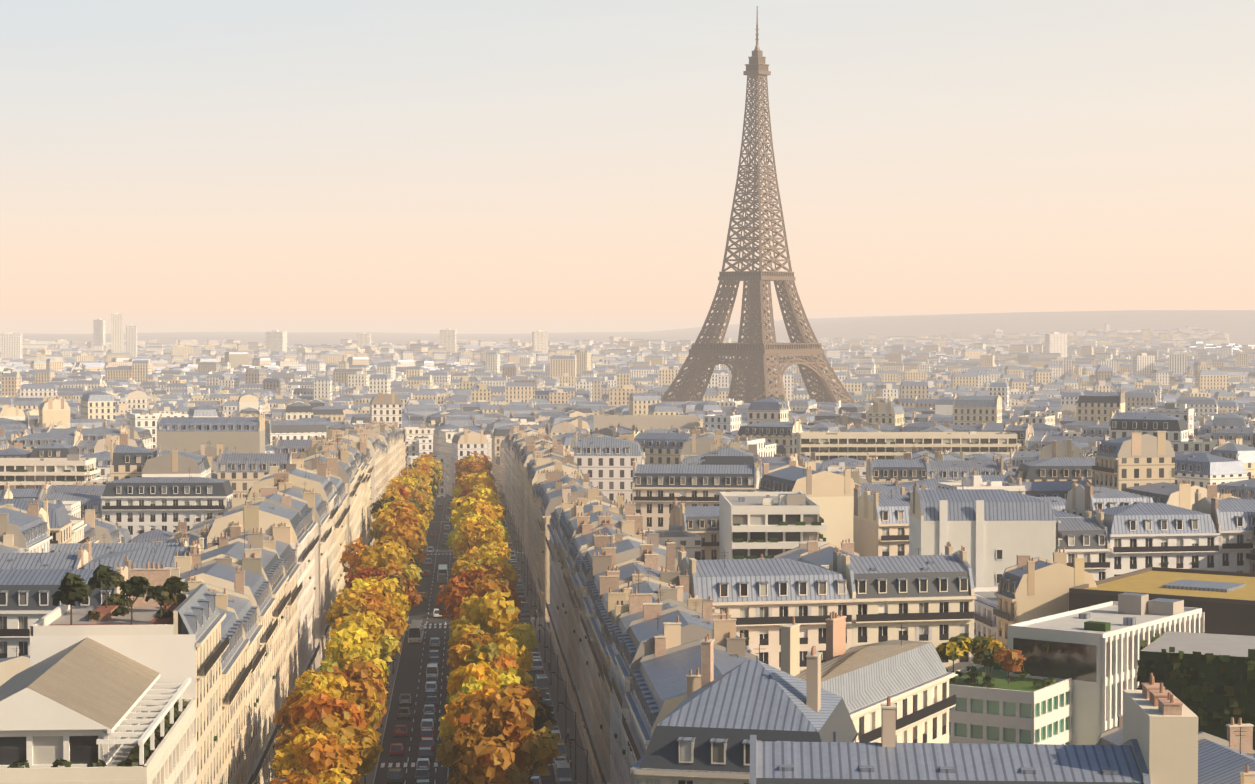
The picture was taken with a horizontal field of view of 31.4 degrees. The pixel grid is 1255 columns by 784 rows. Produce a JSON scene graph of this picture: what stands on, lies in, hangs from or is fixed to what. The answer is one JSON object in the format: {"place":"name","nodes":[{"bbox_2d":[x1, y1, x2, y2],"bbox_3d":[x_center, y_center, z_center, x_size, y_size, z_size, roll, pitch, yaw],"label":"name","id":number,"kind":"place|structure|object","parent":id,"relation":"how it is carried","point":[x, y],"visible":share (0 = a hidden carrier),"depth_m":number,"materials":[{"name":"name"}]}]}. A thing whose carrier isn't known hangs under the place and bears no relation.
{"place":"outdoors","nodes":[
{"label":"outdoors","id":0,"kind":"place"},
{"bbox_2d":[270,499,594,783],"bbox_3d":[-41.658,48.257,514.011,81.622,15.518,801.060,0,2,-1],"label":"avenue road","id":1,"kind":"structure","parent":0,"point":[411,662],"depth_m":374.05,"materials":[{"name":"grey asphalt"}]},
{"bbox_2d":[268,767,351,783],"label":"plane tree","id":2,"kind":"object","parent":1,"relation":"on","point":[305,777],"visible":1,"depth_m":212.70,"materials":[{"name":"orange plant"}]},
{"bbox_2d":[270,726,362,783],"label":"plane tree","id":3,"kind":"object","parent":1,"relation":"on","point":[313,753],"visible":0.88,"depth_m":221.53,"materials":[{"name":"orange plant"}]},
{"bbox_2d":[273,694,382,774],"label":"plane tree","id":4,"kind":"object","parent":1,"relation":"on","point":[335,716],"visible":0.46,"depth_m":232.77,"materials":[{"name":"orange plant"}]},
{"bbox_2d":[273,668,382,759],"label":"plane tree","id":5,"kind":"object","parent":1,"relation":"on","point":[315,683],"visible":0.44,"depth_m":251.95,"materials":[{"name":"yellow plant"}]},
{"bbox_2d":[289,691,368,777],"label":"plane tree","id":6,"kind":"object","parent":1,"relation":"on","point":[296,709],"visible":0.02,"depth_m":241.96,"materials":[{"name":"orange plant"}]},
{"bbox_2d":[286,656,385,729],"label":"plane tree","id":7,"kind":"object","parent":1,"relation":"on","point":[360,668],"visible":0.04,"depth_m":261.70,"materials":[{"name":"orange plant"}]},
{"bbox_2d":[319,622,386,675],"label":"plane tree","id":8,"kind":"object","parent":1,"relation":"on","point":[345,642],"visible":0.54,"depth_m":289.27,"materials":[{"name":"yellow plant"}]},
{"bbox_2d":[330,672,388,715],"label":"plane tree","id":9,"kind":"object","parent":1,"relation":"on","point":[383,692],"visible":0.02,"depth_m":272.08,"materials":[{"name":"orange plant"}]},
{"bbox_2d":[324,610,399,673],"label":"plane tree","id":10,"kind":"object","parent":1,"relation":"on","point":[387,646],"visible":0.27,"depth_m":313.79,"materials":[{"name":"yellow plant"}]},
{"bbox_2d":[334,610,391,658],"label":"plane tree","id":11,"kind":"object","parent":1,"relation":"on","point":[351,612],"depth_m":321.97,"materials":[{"name":"orange plant"}]},
{"bbox_2d":[325,574,408,634],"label":"plane tree","id":12,"kind":"object","parent":1,"relation":"on","point":[392,600],"visible":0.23,"depth_m":341.74,"materials":[{"name":"yellow plant"}]},
{"bbox_2d":[330,587,407,658],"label":"plane tree","id":13,"kind":"object","parent":1,"relation":"on","point":[391,618],"visible":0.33,"depth_m":329.58,"materials":[{"name":"orange plant"}]},
{"bbox_2d":[353,660,388,731],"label":"plane tree","id":14,"kind":"object","parent":1,"relation":"on","point":[379,668],"visible":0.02,"depth_m":281.76,"materials":[{"name":"orange plant"}]},
{"bbox_2d":[339,535,409,572],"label":"plane tree","id":15,"kind":"object","parent":1,"relation":"on","point":[350,558],"visible":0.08,"depth_m":400.46,"materials":[{"name":"orange plant"}]},
{"bbox_2d":[350,577,410,618],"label":"plane tree","id":16,"kind":"object","parent":1,"relation":"on","point":[404,606],"visible":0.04,"depth_m":361.43,"materials":[{"name":"yellow plant"}]},
{"bbox_2d":[344,564,425,622],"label":"plane tree","id":17,"kind":"object","parent":1,"relation":"on","point":[413,595],"visible":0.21,"depth_m":371.27,"materials":[{"name":"orange plant"}]},
{"bbox_2d":[349,541,422,587],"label":"plane tree","id":18,"kind":"object","parent":1,"relation":"on","point":[381,556],"visible":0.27,"depth_m":394.12,"materials":[{"name":"yellow plant"}]},
{"bbox_2d":[387,768,401,783],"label":"car","id":19,"kind":"object","parent":1,"relation":"on","point":[394,775],"visible":1,"depth_m":282.24,"materials":[{"name":"silver metal"}]},
{"bbox_2d":[390,743,402,755],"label":"car","id":20,"kind":"object","parent":1,"relation":"on","point":[396,748],"visible":1,"depth_m":301.91,"materials":[{"name":"red metal"}]},
{"bbox_2d":[369,508,427,564],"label":"plane tree","id":21,"kind":"object","parent":1,"relation":"on","point":[408,532],"visible":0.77,"depth_m":463.24,"materials":[{"name":"orange plant"}]},
{"bbox_2d":[394,725,407,737],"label":"car","id":22,"kind":"object","parent":1,"relation":"on","point":[401,730],"visible":1,"depth_m":317.10,"materials":[{"name":"red metal"}]},
{"bbox_2d":[369,487,434,522],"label":"plane tree","id":23,"kind":"object","parent":1,"relation":"on","point":[390,495],"visible":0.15,"depth_m":538.43,"materials":[{"name":"yellow plant"}]},
{"bbox_2d":[397,707,410,718],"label":"car","id":24,"kind":"object","parent":1,"relation":"on","point":[404,712],"visible":1,"depth_m":333.00,"materials":[{"name":"silver metal"}]},
{"bbox_2d":[379,502,428,530],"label":"plane tree","id":25,"kind":"object","parent":1,"relation":"on","point":[421,517],"visible":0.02,"depth_m":530.77,"materials":[{"name":"yellow plant"}]},
{"bbox_2d":[399,694,410,704],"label":"car","id":26,"kind":"object","parent":1,"relation":"on","point":[404,698],"visible":0.94,"depth_m":346.13,"materials":[{"name":"silver metal"}]},
{"bbox_2d":[387,497,424,546],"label":"plane tree","id":27,"kind":"object","parent":1,"relation":"on","point":[408,505],"visible":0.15,"depth_m":480.37,"materials":[{"name":"orange plant"}]},
{"bbox_2d":[392,485,425,501],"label":"plane tree","id":28,"kind":"object","parent":1,"relation":"on","point":[415,495],"visible":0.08,"depth_m":570.63,"materials":[{"name":"orange plant"}]},
{"bbox_2d":[396,545,421,569],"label":"plane tree","id":29,"kind":"object","parent":1,"relation":"on","point":[413,560],"visible":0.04,"depth_m":413.28,"materials":[{"name":"orange plant"}]},
{"bbox_2d":[385,475,434,502],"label":"plane tree","id":30,"kind":"object","parent":1,"relation":"on","point":[395,482],"visible":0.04,"depth_m":629.74,"materials":[{"name":"yellow plant"}]},
{"bbox_2d":[408,620,423,642],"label":"van","id":31,"kind":"object","parent":1,"relation":"on","point":[416,632],"visible":1,"depth_m":418.03,"materials":[{"name":"silver metal"}]},
{"bbox_2d":[399,467,434,496],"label":"plane tree","id":32,"kind":"object","parent":1,"relation":"on","point":[410,472],"visible":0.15,"depth_m":714.60,"materials":[{"name":"orange plant"}]},
{"bbox_2d":[405,481,434,513],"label":"plane tree","id":33,"kind":"object","parent":1,"relation":"on","point":[424,487],"visible":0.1,"depth_m":588.17,"materials":[{"name":"orange plant"}]},
{"bbox_2d":[415,768,429,781],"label":"car","id":34,"kind":"object","parent":1,"relation":"on","point":[421,773],"visible":0.81,"depth_m":284.18,"materials":[{"name":"silver metal"}]},
{"bbox_2d":[416,758,429,770],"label":"hatchback car","id":35,"kind":"object","parent":1,"relation":"on","point":[423,762],"visible":0.85,"depth_m":290.83,"materials":[{"name":"silver metal"}]},
{"bbox_2d":[408,458,440,481],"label":"plane tree","id":36,"kind":"object","parent":1,"relation":"on","point":[419,462],"visible":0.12,"depth_m":799.18,"materials":[{"name":"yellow plant"}]},
{"bbox_2d":[418,747,431,761],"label":"car","id":37,"kind":"object","parent":1,"relation":"on","point":[424,752],"visible":0.88,"depth_m":297.68,"materials":[{"name":"silver metal"}]},
{"bbox_2d":[420,728,432,740],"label":"car","id":38,"kind":"object","parent":1,"relation":"on","point":[426,732],"visible":0.79,"depth_m":313.79,"materials":[{"name":"silver metal"}]},
{"bbox_2d":[420,737,433,751],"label":"car","id":39,"kind":"object","parent":1,"relation":"on","point":[427,741],"visible":0.85,"depth_m":305.15,"materials":[{"name":"silver metal"}]},
{"bbox_2d":[418,473,436,495],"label":"plane tree","id":40,"kind":"object","parent":1,"relation":"on","point":[424,477],"visible":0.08,"depth_m":668.58,"materials":[{"name":"orange plant"}]},
{"bbox_2d":[421,719,433,731],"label":"car","id":41,"kind":"object","parent":1,"relation":"on","point":[427,723],"visible":0.92,"depth_m":320.61,"materials":[{"name":"silver metal"}]},
{"bbox_2d":[423,713,434,724],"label":"car","id":42,"kind":"object","parent":1,"relation":"on","point":[428,715],"visible":0.71,"depth_m":328.12,"materials":[{"name":"silver metal"}]},
{"bbox_2d":[423,704,435,713],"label":"car","id":43,"kind":"object","parent":1,"relation":"on","point":[429,708],"visible":0.81,"depth_m":335.26,"materials":[{"name":"silver metal"}]},
{"bbox_2d":[425,681,436,693],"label":"car","id":44,"kind":"object","parent":1,"relation":"on","point":[430,685],"visible":0.92,"depth_m":357.08,"materials":[{"name":"silver metal"}]},
{"bbox_2d":[426,696,437,706],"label":"car","id":45,"kind":"object","parent":1,"relation":"on","point":[432,700],"visible":0.94,"depth_m":344.04,"materials":[{"name":"silver metal"}]},
{"bbox_2d":[426,664,438,679],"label":"car","id":46,"kind":"object","parent":1,"relation":"on","point":[432,670],"visible":0.88,"depth_m":371.62,"materials":[{"name":"silver metal"}]},
{"bbox_2d":[430,637,439,647],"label":"car","id":47,"kind":"object","parent":1,"relation":"on","point":[434,641],"visible":1,"depth_m":412.08,"materials":[{"name":"silver metal"}]},
{"bbox_2d":[429,459,443,478],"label":"plane tree","id":48,"kind":"object","parent":1,"relation":"on","point":[438,464],"visible":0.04,"depth_m":867.59,"materials":[{"name":"yellow plant"}]},
{"bbox_2d":[438,573,445,583],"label":"car","id":49,"kind":"object","parent":1,"relation":"on","point":[441,577],"visible":1,"depth_m":524.88,"materials":[{"name":"silver metal"}]},
{"bbox_2d":[437,564,447,580],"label":"car","id":50,"kind":"object","parent":1,"relation":"on","point":[442,568],"visible":0.73,"depth_m":530.12,"materials":[{"name":"silver metal"}]},
{"bbox_2d":[453,461,489,486],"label":"plane tree","id":51,"kind":"object","parent":1,"relation":"on","point":[471,467],"visible":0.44,"depth_m":722.48,"materials":[{"name":"orange plant"}]},
{"bbox_2d":[454,452,492,476],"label":"plane tree","id":52,"kind":"object","parent":1,"relation":"on","point":[485,459],"visible":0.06,"depth_m":823.44,"materials":[{"name":"orange plant"}]},
{"bbox_2d":[457,455,491,474],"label":"plane tree","id":53,"kind":"object","parent":1,"relation":"on","point":[469,458],"visible":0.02,"depth_m":805.88,"materials":[{"name":"orange plant"}]},
{"bbox_2d":[444,511,504,558],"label":"plane tree","id":54,"kind":"object","parent":1,"relation":"on","point":[456,544],"visible":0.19,"depth_m":466.38,"materials":[{"name":"yellow plant"}]},
{"bbox_2d":[452,472,497,497],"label":"plane tree","id":55,"kind":"object","parent":1,"relation":"on","point":[470,480],"visible":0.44,"depth_m":644.12,"materials":[{"name":"yellow plant"}]},
{"bbox_2d":[458,460,493,479],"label":"plane tree","id":56,"kind":"object","parent":1,"relation":"on","point":[466,463],"visible":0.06,"depth_m":752.91,"materials":[{"name":"orange plant"}]},
{"bbox_2d":[449,497,504,525],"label":"plane tree","id":57,"kind":"object","parent":1,"relation":"on","point":[482,505],"visible":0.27,"depth_m":488.10,"materials":[{"name":"yellow plant"}]},
{"bbox_2d":[434,573,520,631],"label":"plane tree","id":58,"kind":"object","parent":1,"relation":"on","point":[460,591],"visible":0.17,"depth_m":339.90,"materials":[{"name":"orange plant"}]},
{"bbox_2d":[450,486,504,517],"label":"plane tree","id":59,"kind":"object","parent":1,"relation":"on","point":[495,500],"visible":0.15,"depth_m":566.63,"materials":[{"name":"yellow plant"}]},
{"bbox_2d":[461,482,493,496],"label":"plane tree","id":60,"kind":"object","parent":1,"relation":"on","point":[478,485],"visible":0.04,"depth_m":617.39,"materials":[{"name":"yellow plant"}]},
{"bbox_2d":[446,560,511,593],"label":"plane tree","id":61,"kind":"object","parent":1,"relation":"on","point":[484,566],"visible":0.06,"depth_m":381.63,"materials":[{"name":"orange plant"}]},
{"bbox_2d":[456,493,505,524],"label":"plane tree","id":62,"kind":"object","parent":1,"relation":"on","point":[476,496],"visible":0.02,"depth_m":539.33,"materials":[{"name":"yellow plant"}]},
{"bbox_2d":[454,511,510,557],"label":"plane tree","id":63,"kind":"object","parent":1,"relation":"on","point":[501,523],"visible":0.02,"depth_m":478.53,"materials":[{"name":"orange plant"}]},
{"bbox_2d":[451,549,516,580],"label":"plane tree","id":64,"kind":"object","parent":1,"relation":"on","point":[477,557],"visible":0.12,"depth_m":390.54,"materials":[{"name":"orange plant"}]},
{"bbox_2d":[458,515,510,559],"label":"plane tree","id":65,"kind":"object","parent":1,"relation":"on","point":[481,531],"visible":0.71,"depth_m":456.01,"materials":[{"name":"yellow plant"}]},
{"bbox_2d":[447,660,523,711],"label":"plane tree","id":66,"kind":"object","parent":1,"relation":"on","point":[467,679],"visible":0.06,"depth_m":248.33,"materials":[{"name":"yellow plant"}]},
{"bbox_2d":[437,684,534,779],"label":"plane tree","id":67,"kind":"object","parent":1,"relation":"on","point":[448,723],"visible":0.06,"depth_m":227.41,"materials":[{"name":"orange plant"}]},
{"bbox_2d":[450,566,526,610],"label":"plane tree","id":68,"kind":"object","parent":1,"relation":"on","point":[469,578],"visible":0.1,"depth_m":360.31,"materials":[{"name":"orange plant"}]},
{"bbox_2d":[446,628,533,702],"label":"plane tree","id":69,"kind":"object","parent":1,"relation":"on","point":[475,646],"visible":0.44,"depth_m":278.24,"materials":[{"name":"yellow plant"}]},
{"bbox_2d":[447,589,539,672],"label":"plane tree","id":70,"kind":"object","parent":1,"relation":"on","point":[491,615],"visible":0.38,"depth_m":300.84,"materials":[{"name":"yellow plant"}]},
{"bbox_2d":[457,651,533,688],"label":"plane tree","id":71,"kind":"object","parent":1,"relation":"on","point":[502,662],"visible":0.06,"depth_m":270.06,"materials":[{"name":"orange plant"}]},
{"bbox_2d":[478,542,518,586],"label":"plane tree","id":72,"kind":"object","parent":1,"relation":"on","point":[489,547],"visible":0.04,"depth_m":410.56,"materials":[{"name":"yellow plant"}]},
{"bbox_2d":[436,685,562,783],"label":"plane tree","id":73,"kind":"object","parent":1,"relation":"on","point":[496,741],"visible":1,"depth_m":218.12,"materials":[{"name":"orange plant"}]},
{"bbox_2d":[452,682,556,769],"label":"plane tree","id":74,"kind":"object","parent":1,"relation":"on","point":[543,716],"visible":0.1,"depth_m":238.01,"materials":[{"name":"orange plant"}]},
{"bbox_2d":[531,659,542,671],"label":"car","id":75,"kind":"object","parent":1,"relation":"on","point":[537,665],"visible":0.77,"depth_m":382.52,"materials":[{"name":"silver metal"}]},
{"bbox_2d":[535,675,548,692],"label":"car","id":76,"kind":"object","parent":1,"relation":"on","point":[541,681],"visible":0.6,"depth_m":358.00,"materials":[{"name":"silver metal"}]},
{"bbox_2d":[544,646,558,711],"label":"street lamp","id":77,"kind":"object","parent":1,"relation":"on","point":[557,679],"visible":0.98,"depth_m":338.56,"materials":[{"name":"metal"}]},
{"bbox_2d":[550,672,566,742],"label":"street lamp","id":78,"kind":"object","parent":1,"relation":"on","point":[565,711],"visible":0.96,"depth_m":311.68,"materials":[{"name":"metal"}]},
{"bbox_2d":[558,740,566,759],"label":"car","id":79,"kind":"object","parent":1,"relation":"on","point":[561,749],"visible":0.35,"depth_m":297.74,"materials":[{"name":"silver metal"}]},
{"bbox_2d":[555,763,571,783],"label":"car","id":80,"kind":"object","parent":1,"relation":"on","point":[562,770],"visible":0.79,"depth_m":281.23,"materials":[{"name":"silver metal"}]},
{"bbox_2d":[558,778,572,783],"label":"car","id":81,"kind":"object","parent":1,"relation":"on","point":[565,781],"visible":1,"depth_m":276.34,"materials":[{"name":"silver metal"}]},
{"bbox_2d":[559,702,576,779],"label":"street lamp","id":82,"kind":"object","parent":1,"relation":"on","point":[575,739],"visible":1,"depth_m":284.67,"materials":[{"name":"metal"}]},
{"bbox_2d":[0,310,1254,737],"bbox_3d":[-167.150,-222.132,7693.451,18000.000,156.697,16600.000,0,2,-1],"label":"ground","id":83,"kind":"structure","parent":0,"point":[1238,326],"depth_m":8796.46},
{"bbox_2d":[0,637,196,783],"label":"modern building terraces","id":84,"kind":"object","parent":83,"relation":"on","point":[87,710],"visible":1,"depth_m":180.23,"materials":[{"name":"beige stone"}]},
{"bbox_2d":[30,562,228,783],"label":"building","id":85,"kind":"structure","parent":83,"relation":"on","point":[156,624],"depth_m":209.51,"materials":[{"name":"beige stone"}]},
{"bbox_2d":[0,413,264,658],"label":"buildings","id":86,"kind":"structure","parent":83,"relation":"on","point":[135,506],"depth_m":522.08,"materials":[{"name":"stone"}]},
{"bbox_2d":[165,420,403,783],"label":"row of buildings","id":87,"kind":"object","parent":83,"relation":"on","point":[266,566],"visible":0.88,"depth_m":329.23,"materials":[{"name":"beige stone"}]},
{"bbox_2d":[0,407,1254,783],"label":"city blocks","id":88,"kind":"structure","parent":83,"relation":"on","point":[1136,491],"depth_m":404.45,"materials":[{"name":"beige stone"}]},
{"bbox_2d":[0,312,1254,404],"bbox_3d":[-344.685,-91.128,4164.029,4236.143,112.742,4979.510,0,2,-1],"label":"city blocks","id":89,"kind":"structure","parent":83,"relation":"on","point":[1030,367],"depth_m":2875.29,"materials":[{"name":"stone"}]},
{"bbox_2d":[0,372,1254,496],"bbox_3d":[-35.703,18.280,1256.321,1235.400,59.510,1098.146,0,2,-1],"label":"city blocks","id":90,"kind":"structure","parent":83,"relation":"on","point":[447,430],"depth_m":1037.54,"materials":[{"name":"stone"}]},
{"bbox_2d":[505,425,758,783],"bbox_3d":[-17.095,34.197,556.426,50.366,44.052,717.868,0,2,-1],"label":"row of buildings","id":91,"kind":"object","parent":83,"relation":"on","point":[632,621],"visible":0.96,"depth_m":291.92,"materials":[{"name":"beige stone"}]},
{"bbox_2d":[593,414,698,430],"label":"building","id":92,"kind":"structure","parent":83,"relation":"on","point":[645,422],"depth_m":1211.33,"materials":[{"name":"stone"}]},
{"bbox_2d":[630,634,858,783],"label":"building","id":93,"kind":"structure","parent":83,"relation":"on","point":[706,730],"depth_m":176.50,"materials":[{"name":"grey metal"}]},
{"bbox_2d":[661,6,854,403],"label":"tower","id":94,"kind":"structure","parent":83,"relation":"on","point":[758,350],"depth_m":1741.40,"materials":[{"name":"brown metal"}]},
{"bbox_2d":[719,492,826,559],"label":"white building flats","id":95,"kind":"structure","parent":83,"relation":"on","point":[756,525],"depth_m":404.45,"materials":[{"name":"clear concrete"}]},
{"bbox_2d":[780,611,955,742],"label":"building","id":96,"kind":"structure","parent":83,"relation":"on","point":[911,679],"depth_m":204.25,"materials":[{"name":"beige stone"}]},
{"bbox_2d":[796,431,1020,462],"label":"apartment building","id":97,"kind":"structure","parent":83,"relation":"on","point":[824,446],"depth_m":789.23,"materials":[{"name":"beige concrete"}]},
{"bbox_2d":[750,673,1197,783],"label":"building roof","id":98,"kind":"structure","parent":83,"relation":"on","point":[1159,745],"depth_m":151.91,"materials":[{"name":"grey metal"}]},
{"bbox_2d":[909,482,1061,586],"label":"building","id":99,"kind":"structure","parent":83,"relation":"on","point":[994,532],"depth_m":366.75,"materials":[{"name":"white paint"}]},
{"bbox_2d":[935,634,1071,744],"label":"building","id":100,"kind":"structure","parent":83,"relation":"on","point":[995,704],"depth_m":268.91,"materials":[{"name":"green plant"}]},
{"bbox_2d":[1007,592,1204,744],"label":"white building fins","id":101,"kind":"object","parent":83,"relation":"on","point":[1094,655],"visible":0.52,"depth_m":276.85,"materials":[{"name":"white concrete"}]},
{"bbox_2d":[1069,567,1254,635],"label":"building","id":102,"kind":"structure","parent":83,"relation":"on","point":[1224,601],"depth_m":322.06,"materials":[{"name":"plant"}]},
{"bbox_2d":[1136,628,1254,749],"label":"ivy-covered building","id":103,"kind":"structure","parent":83,"relation":"on","point":[1207,679],"depth_m":227.25,"materials":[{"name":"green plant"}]},
{"bbox_2d":[0,0,1254,333],"label":"sky","id":104,"kind":"structure","parent":0,"point":[386,166],"materials":[{"name":"beige"}]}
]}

